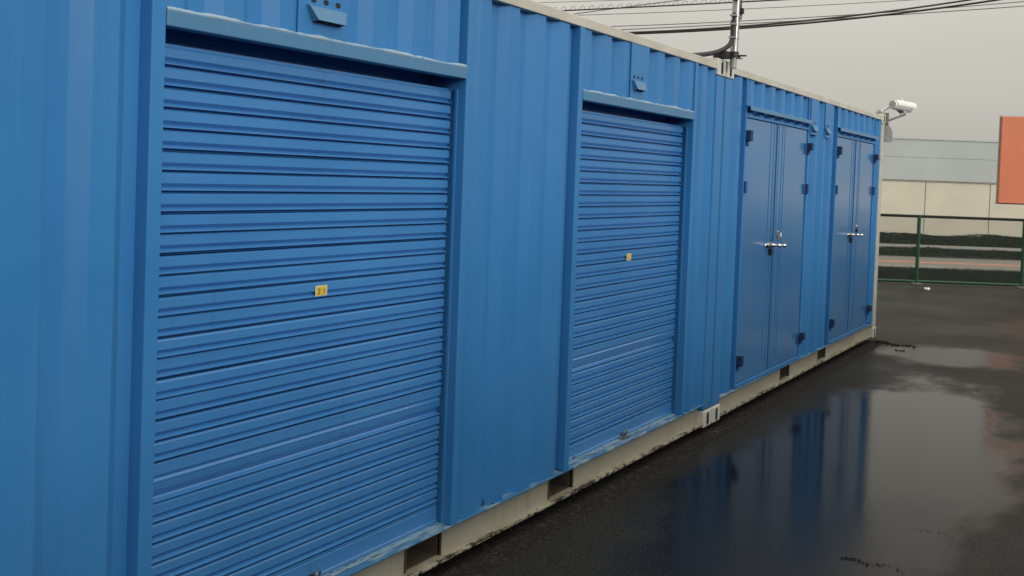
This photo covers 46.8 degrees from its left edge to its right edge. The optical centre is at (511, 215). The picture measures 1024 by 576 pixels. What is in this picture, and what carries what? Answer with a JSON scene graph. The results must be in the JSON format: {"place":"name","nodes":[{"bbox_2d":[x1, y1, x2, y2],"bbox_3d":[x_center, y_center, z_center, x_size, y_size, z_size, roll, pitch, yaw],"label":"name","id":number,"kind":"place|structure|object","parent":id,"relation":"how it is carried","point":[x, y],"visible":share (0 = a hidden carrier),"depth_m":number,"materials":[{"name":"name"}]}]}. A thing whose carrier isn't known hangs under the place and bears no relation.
{"place":"outdoors","nodes":[
{"label":"outdoors","id":0,"kind":"place"},
{"bbox_2d":[538,0,619,2],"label":"overhead cable","id":1,"kind":"object","parent":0,"point":[579,1],"visible":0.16,"depth_m":33.81,"materials":[{"name":"grey metal"}]},
{"bbox_2d":[574,0,679,13],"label":"overhead cable","id":2,"kind":"object","parent":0,"point":[627,6],"visible":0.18,"depth_m":30.83,"materials":[{"name":"grey metal"}]},
{"bbox_2d":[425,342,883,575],"bbox_3d":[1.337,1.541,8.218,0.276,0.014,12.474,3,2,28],"label":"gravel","id":3,"kind":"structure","parent":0,"point":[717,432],"depth_m":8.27,"materials":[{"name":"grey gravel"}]},
{"bbox_2d":[563,0,781,10],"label":"overhead cable","id":4,"kind":"object","parent":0,"point":[667,5],"visible":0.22,"depth_m":29.82,"materials":[{"name":"black rubber"}]},
{"bbox_2d":[554,0,772,9],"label":"spiral wire","id":5,"kind":"object","parent":4,"relation":"attached to","point":[644,5],"visible":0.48,"depth_m":29.85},
{"bbox_2d":[419,238,1023,575],"bbox_3d":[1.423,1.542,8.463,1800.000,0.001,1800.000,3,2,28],"label":"ground","id":6,"kind":"structure","parent":0,"point":[879,453],"depth_m":7.14,"materials":[{"name":"black asphalt"}]},
{"bbox_2d":[0,0,725,575],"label":"storage container","id":7,"kind":"object","parent":6,"relation":"on","point":[354,286],"visible":1,"depth_m":4.49,"materials":[{"name":"blue metal"}]},
{"bbox_2d":[693,0,746,68],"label":"cable mast","id":8,"kind":"object","parent":7,"relation":"attached to","point":[732,55],"visible":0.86,"depth_m":8.31,"materials":[{"name":"metal"}]},
{"bbox_2d":[578,0,908,15],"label":"overhead cable","id":9,"kind":"object","parent":8,"relation":"attached to","point":[747,8],"visible":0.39,"depth_m":32.81,"materials":[{"name":"grey metal"}]},
{"bbox_2d":[710,61,885,422],"bbox_3d":[1.849,0.105,11.652,2.580,2.591,6.058,3,2,28],"label":"storage container","id":10,"kind":"object","parent":6,"relation":"on","point":[801,170],"visible":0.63,"depth_m":10.18,"materials":[{"name":"blue metal"}]},
{"bbox_2d":[736,118,786,382],"bbox_3d":[1.972,0.269,9.309,0.173,2.017,0.940,3,2,28],"label":"door","id":11,"kind":"structure","parent":10,"relation":"in","point":[761,156],"depth_m":9.34,"materials":[{"name":"blue paint"}]},
{"bbox_2d":[771,230,781,240],"bbox_3d":[2.147,0.161,9.637,0.084,0.084,0.062,3,2,28],"label":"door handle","id":12,"kind":"object","parent":10,"relation":"attached to","point":[778,236],"visible":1,"depth_m":9.61,"materials":[{"name":"metal"}]},
{"bbox_2d":[769,125,810,367],"bbox_3d":[2.388,0.254,10.205,0.077,2.017,0.946,3,2,28],"label":"door","id":13,"kind":"structure","parent":10,"relation":"in","point":[792,188],"depth_m":10.17,"materials":[{"name":"blue paint"}]},
{"bbox_2d":[829,137,862,339],"bbox_3d":[3.408,0.230,12.042,0.173,2.017,0.945,3,2,28],"label":"door","id":14,"kind":"structure","parent":10,"relation":"in","point":[846,162],"depth_m":12.10,"materials":[{"name":"blue paint"}]},
{"bbox_2d":[849,141,876,330],"bbox_3d":[3.815,0.216,12.919,0.077,2.017,0.943,3,2,28],"label":"door","id":15,"kind":"structure","parent":10,"relation":"in","point":[864,190],"depth_m":12.91,"materials":[{"name":"blue paint"}]},
{"bbox_2d":[875,98,916,141],"bbox_3d":[4.436,-1.111,13.749,0.599,0.528,0.219,1,2,-17],"label":"security camera","id":16,"kind":"object","parent":10,"relation":"attached to","point":[902,106],"visible":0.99,"depth_m":13.74,"materials":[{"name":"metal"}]},
{"bbox_2d":[840,340,945,572],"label":"leaf litter","id":17,"kind":"object","parent":6,"relation":"on","point":[887,343],"visible":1,"depth_m":13.04,"materials":[{"name":"brown plant"}]},
{"bbox_2d":[878,266,1019,271],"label":"kerb","id":18,"kind":"structure","parent":6,"relation":"on","point":[938,268],"depth_m":26.34,"materials":[{"name":"concrete"}]},
{"bbox_2d":[877,213,1023,287],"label":"chain link fence","id":19,"kind":"object","parent":6,"relation":"on","point":[917,259],"visible":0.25,"depth_m":22.42,"materials":[{"name":"metal"}]},
{"bbox_2d":[879,232,1021,247],"bbox_3d":[15.972,0.882,40.432,16.101,0.382,7.314,2,2,0],"label":"ground cover","id":20,"kind":"object","parent":6,"relation":"on","point":[933,240],"visible":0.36,"depth_m":39.13,"materials":[{"name":"green plant"}]},
{"bbox_2d":[880,179,1023,237],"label":"panel wall","id":21,"kind":"structure","parent":6,"relation":"on","point":[939,198],"depth_m":44.29,"materials":[{"name":"beige concrete"}]},
{"bbox_2d":[532,0,1023,140],"label":"sky","id":22,"kind":"structure","parent":0,"point":[962,71],"materials":[{"name":"grey"}]},
{"bbox_2d":[629,0,970,32],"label":"overhead cable","id":23,"kind":"object","parent":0,"point":[801,20],"visible":0.36,"depth_m":26.85,"materials":[{"name":"black rubber"}]},
{"bbox_2d":[632,0,999,34],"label":"overhead cable","id":24,"kind":"object","parent":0,"point":[879,15],"visible":0.42,"depth_m":27.14,"materials":[{"name":"black rubber"}]},
{"bbox_2d":[611,1,1023,26],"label":"overhead cable","id":25,"kind":"object","parent":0,"point":[800,17],"visible":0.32,"depth_m":28.84,"materials":[{"name":"grey metal"}]},
{"bbox_2d":[620,6,1023,29],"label":"overhead cable","id":26,"kind":"object","parent":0,"point":[826,19],"visible":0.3,"depth_m":29.34,"materials":[{"name":"black rubber"}]},
{"bbox_2d":[882,138,997,183],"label":"warehouse","id":27,"kind":"structure","parent":0,"point":[939,160],"depth_m":53.92,"materials":[{"name":"grey metal"}]},
{"bbox_2d":[878,255,1020,270],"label":"road","id":28,"kind":"structure","parent":0,"point":[1004,264],"depth_m":29.31,"materials":[{"name":"grey asphalt"}]},
{"bbox_2d":[879,245,1020,259],"bbox_3d":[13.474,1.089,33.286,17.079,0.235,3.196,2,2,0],"label":"ground cover","id":29,"kind":"object","parent":0,"point":[990,254],"visible":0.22,"depth_m":32.57,"materials":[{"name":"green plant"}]},
{"bbox_2d":[879,243,1020,253],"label":"pavement","id":30,"kind":"structure","parent":0,"point":[945,247],"depth_m":35.76,"materials":[{"name":"concrete"}]},
{"label":"verge soil","id":31,"kind":"structure","parent":0,"visible":0},
{"bbox_2d":[878,265,1019,283],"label":"verge grass","id":32,"kind":"structure","parent":31,"relation":"on","point":[925,272],"depth_m":24.32,"materials":[{"name":"green plant"}]},
{"bbox_2d":[995,115,1023,204],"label":"orange sign","id":33,"kind":"object","parent":31,"relation":"on","point":[1010,178],"visible":1,"depth_m":24.17,"materials":[{"name":"paint"}]}
]}

